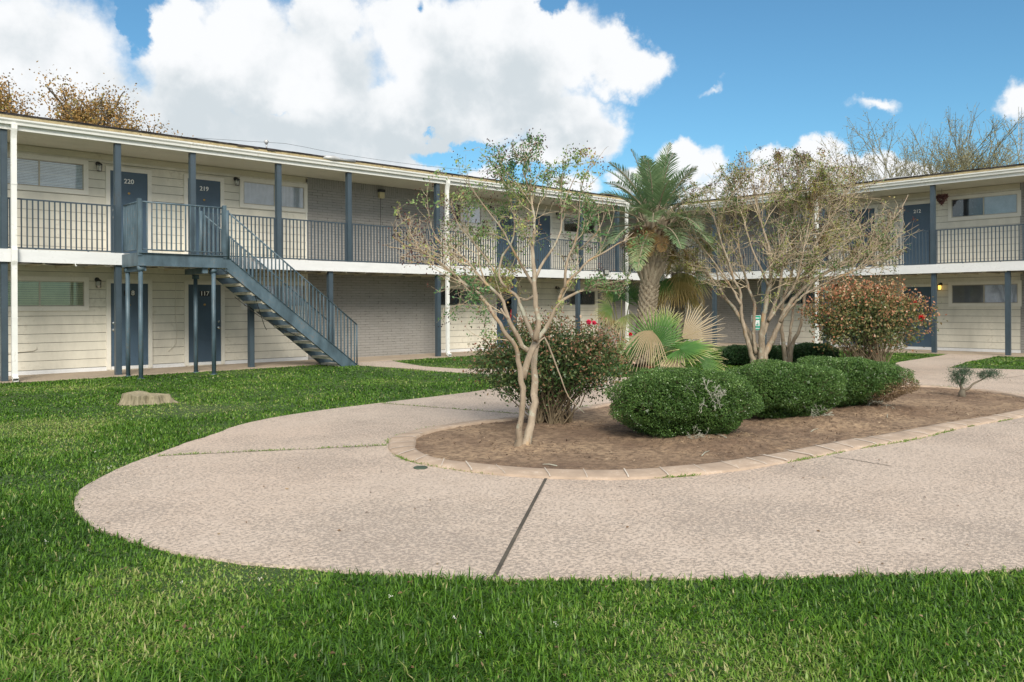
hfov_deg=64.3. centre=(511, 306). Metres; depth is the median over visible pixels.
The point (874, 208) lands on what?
door
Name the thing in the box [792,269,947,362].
rose bush
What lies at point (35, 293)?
window
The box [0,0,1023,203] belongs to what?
sky
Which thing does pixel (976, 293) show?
window
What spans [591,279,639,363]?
fan palm
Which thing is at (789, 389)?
boxwood shrub
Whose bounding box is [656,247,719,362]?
fan palm
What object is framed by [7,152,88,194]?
window
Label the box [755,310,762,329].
pet sign
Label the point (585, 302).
window
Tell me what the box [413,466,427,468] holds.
drain cover
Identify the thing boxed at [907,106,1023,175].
bare tree
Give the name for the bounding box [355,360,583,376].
side path
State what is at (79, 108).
oak tree
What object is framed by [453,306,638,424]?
rose bush
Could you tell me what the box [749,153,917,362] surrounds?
crape myrtle
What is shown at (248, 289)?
metal staircase
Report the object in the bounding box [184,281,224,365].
door
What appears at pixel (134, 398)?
tree stump
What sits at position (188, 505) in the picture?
path
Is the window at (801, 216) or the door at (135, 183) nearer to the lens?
the door at (135, 183)
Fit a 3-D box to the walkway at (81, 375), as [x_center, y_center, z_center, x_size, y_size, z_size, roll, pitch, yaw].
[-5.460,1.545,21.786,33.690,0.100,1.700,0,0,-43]
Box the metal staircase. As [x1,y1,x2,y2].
[122,198,357,378]
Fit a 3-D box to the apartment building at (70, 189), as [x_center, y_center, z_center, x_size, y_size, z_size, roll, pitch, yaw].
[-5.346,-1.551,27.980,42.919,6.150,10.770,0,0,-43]
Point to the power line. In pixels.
(350, 155)
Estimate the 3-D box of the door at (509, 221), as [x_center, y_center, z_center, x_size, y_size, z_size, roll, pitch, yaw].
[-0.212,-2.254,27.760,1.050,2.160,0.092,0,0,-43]
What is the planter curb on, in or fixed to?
on the ground at (270, 409)
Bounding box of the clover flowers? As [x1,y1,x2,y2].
[45,418,557,636]
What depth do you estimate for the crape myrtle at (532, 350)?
8.66 m
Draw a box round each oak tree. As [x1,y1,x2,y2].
[0,61,162,129]
[15,103,193,135]
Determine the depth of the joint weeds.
8.40 m
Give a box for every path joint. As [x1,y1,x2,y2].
[160,445,378,455]
[493,478,546,575]
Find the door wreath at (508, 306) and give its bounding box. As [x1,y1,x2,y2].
[506,299,511,317]
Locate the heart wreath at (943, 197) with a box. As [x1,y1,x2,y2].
[936,193,948,205]
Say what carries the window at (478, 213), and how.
in the apartment building at (70, 189)
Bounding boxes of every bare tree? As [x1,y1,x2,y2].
[812,112,1022,184]
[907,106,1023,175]
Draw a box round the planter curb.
[388,384,1023,479]
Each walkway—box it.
[0,343,666,382]
[697,342,1023,356]
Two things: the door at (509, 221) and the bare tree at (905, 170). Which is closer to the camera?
the door at (509, 221)
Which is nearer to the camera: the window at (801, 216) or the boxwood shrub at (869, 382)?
the boxwood shrub at (869, 382)
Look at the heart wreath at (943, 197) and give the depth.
25.48 m
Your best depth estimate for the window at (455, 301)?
26.35 m
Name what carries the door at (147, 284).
in the apartment building at (70, 189)
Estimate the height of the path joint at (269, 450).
0.001 m
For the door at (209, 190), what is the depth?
20.72 m
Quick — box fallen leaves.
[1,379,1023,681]
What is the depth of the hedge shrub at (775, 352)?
20.27 m
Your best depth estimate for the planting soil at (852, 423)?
9.28 m
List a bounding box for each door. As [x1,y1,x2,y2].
[105,166,151,252]
[106,279,152,370]
[183,174,223,254]
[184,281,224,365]
[494,207,510,267]
[494,286,511,346]
[531,211,552,269]
[847,205,877,266]
[847,285,876,346]
[900,200,929,265]
[900,284,930,347]
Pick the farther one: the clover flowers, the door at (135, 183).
the door at (135, 183)
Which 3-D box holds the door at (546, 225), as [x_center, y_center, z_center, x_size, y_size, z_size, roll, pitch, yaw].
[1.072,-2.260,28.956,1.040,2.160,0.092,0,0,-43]
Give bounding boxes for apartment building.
[0,111,672,381]
[662,163,1023,354]
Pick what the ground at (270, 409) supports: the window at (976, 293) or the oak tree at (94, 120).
the oak tree at (94, 120)
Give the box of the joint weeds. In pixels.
[158,385,1018,477]
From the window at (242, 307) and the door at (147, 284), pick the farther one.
the window at (242, 307)
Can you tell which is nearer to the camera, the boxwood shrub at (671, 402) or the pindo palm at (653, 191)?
the boxwood shrub at (671, 402)
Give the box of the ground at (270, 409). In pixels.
[0,345,1023,681]
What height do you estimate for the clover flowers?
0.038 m
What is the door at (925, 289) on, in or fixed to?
in the apartment building at (963, 260)
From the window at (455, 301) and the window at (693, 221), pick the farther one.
the window at (693, 221)
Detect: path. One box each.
[74,354,1023,581]
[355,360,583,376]
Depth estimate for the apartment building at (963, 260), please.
25.66 m
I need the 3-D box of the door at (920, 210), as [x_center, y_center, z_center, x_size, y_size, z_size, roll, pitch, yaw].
[13.144,-2.316,26.453,0.092,2.160,1.060,0,0,-43]
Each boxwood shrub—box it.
[603,366,764,438]
[725,359,847,418]
[795,354,919,407]
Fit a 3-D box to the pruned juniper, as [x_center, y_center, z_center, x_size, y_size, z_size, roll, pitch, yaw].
[7.386,1.143,12.995,1.037,0.655,0.459,0,0,-2]
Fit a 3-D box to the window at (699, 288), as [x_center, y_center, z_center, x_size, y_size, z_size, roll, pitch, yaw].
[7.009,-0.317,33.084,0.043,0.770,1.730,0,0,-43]
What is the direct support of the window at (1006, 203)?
in the apartment building at (963, 260)
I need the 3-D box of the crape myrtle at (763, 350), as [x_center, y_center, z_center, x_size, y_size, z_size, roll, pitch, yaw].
[6.579,-1.173,19.233,6.346,5.368,3.910,0,0,-9]
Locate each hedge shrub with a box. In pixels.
[720,344,749,364]
[768,345,786,360]
[793,342,840,362]
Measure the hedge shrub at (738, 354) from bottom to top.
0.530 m
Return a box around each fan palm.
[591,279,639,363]
[617,303,728,374]
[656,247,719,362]
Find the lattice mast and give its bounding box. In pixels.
[1018,107,1023,163]
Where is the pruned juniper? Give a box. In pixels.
[946,357,1007,396]
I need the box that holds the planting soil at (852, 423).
[417,387,1023,469]
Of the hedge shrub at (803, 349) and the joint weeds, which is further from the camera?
the hedge shrub at (803, 349)
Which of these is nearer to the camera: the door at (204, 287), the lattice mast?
the door at (204, 287)
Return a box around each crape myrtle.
[378,128,652,446]
[654,144,919,362]
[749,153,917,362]
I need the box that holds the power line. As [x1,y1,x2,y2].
[203,138,533,175]
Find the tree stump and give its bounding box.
[117,391,178,405]
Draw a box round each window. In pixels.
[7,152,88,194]
[8,276,88,310]
[239,177,307,212]
[240,281,307,309]
[440,200,482,226]
[441,285,483,308]
[562,213,596,236]
[562,288,596,307]
[667,288,702,307]
[672,221,701,239]
[780,208,831,232]
[780,286,831,306]
[948,190,1020,220]
[948,280,1021,306]
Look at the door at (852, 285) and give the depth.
27.81 m
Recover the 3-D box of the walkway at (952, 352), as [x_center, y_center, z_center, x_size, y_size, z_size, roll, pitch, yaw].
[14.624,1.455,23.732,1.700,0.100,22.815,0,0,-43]
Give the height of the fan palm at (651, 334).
1.961 m
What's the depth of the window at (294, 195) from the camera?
21.92 m
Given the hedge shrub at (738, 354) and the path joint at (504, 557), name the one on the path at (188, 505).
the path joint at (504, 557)
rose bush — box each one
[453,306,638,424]
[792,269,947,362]
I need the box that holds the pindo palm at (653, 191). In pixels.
[587,142,723,367]
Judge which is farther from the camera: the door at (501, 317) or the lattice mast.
the lattice mast
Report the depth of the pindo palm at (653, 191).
19.54 m
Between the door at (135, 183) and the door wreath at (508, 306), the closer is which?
the door at (135, 183)

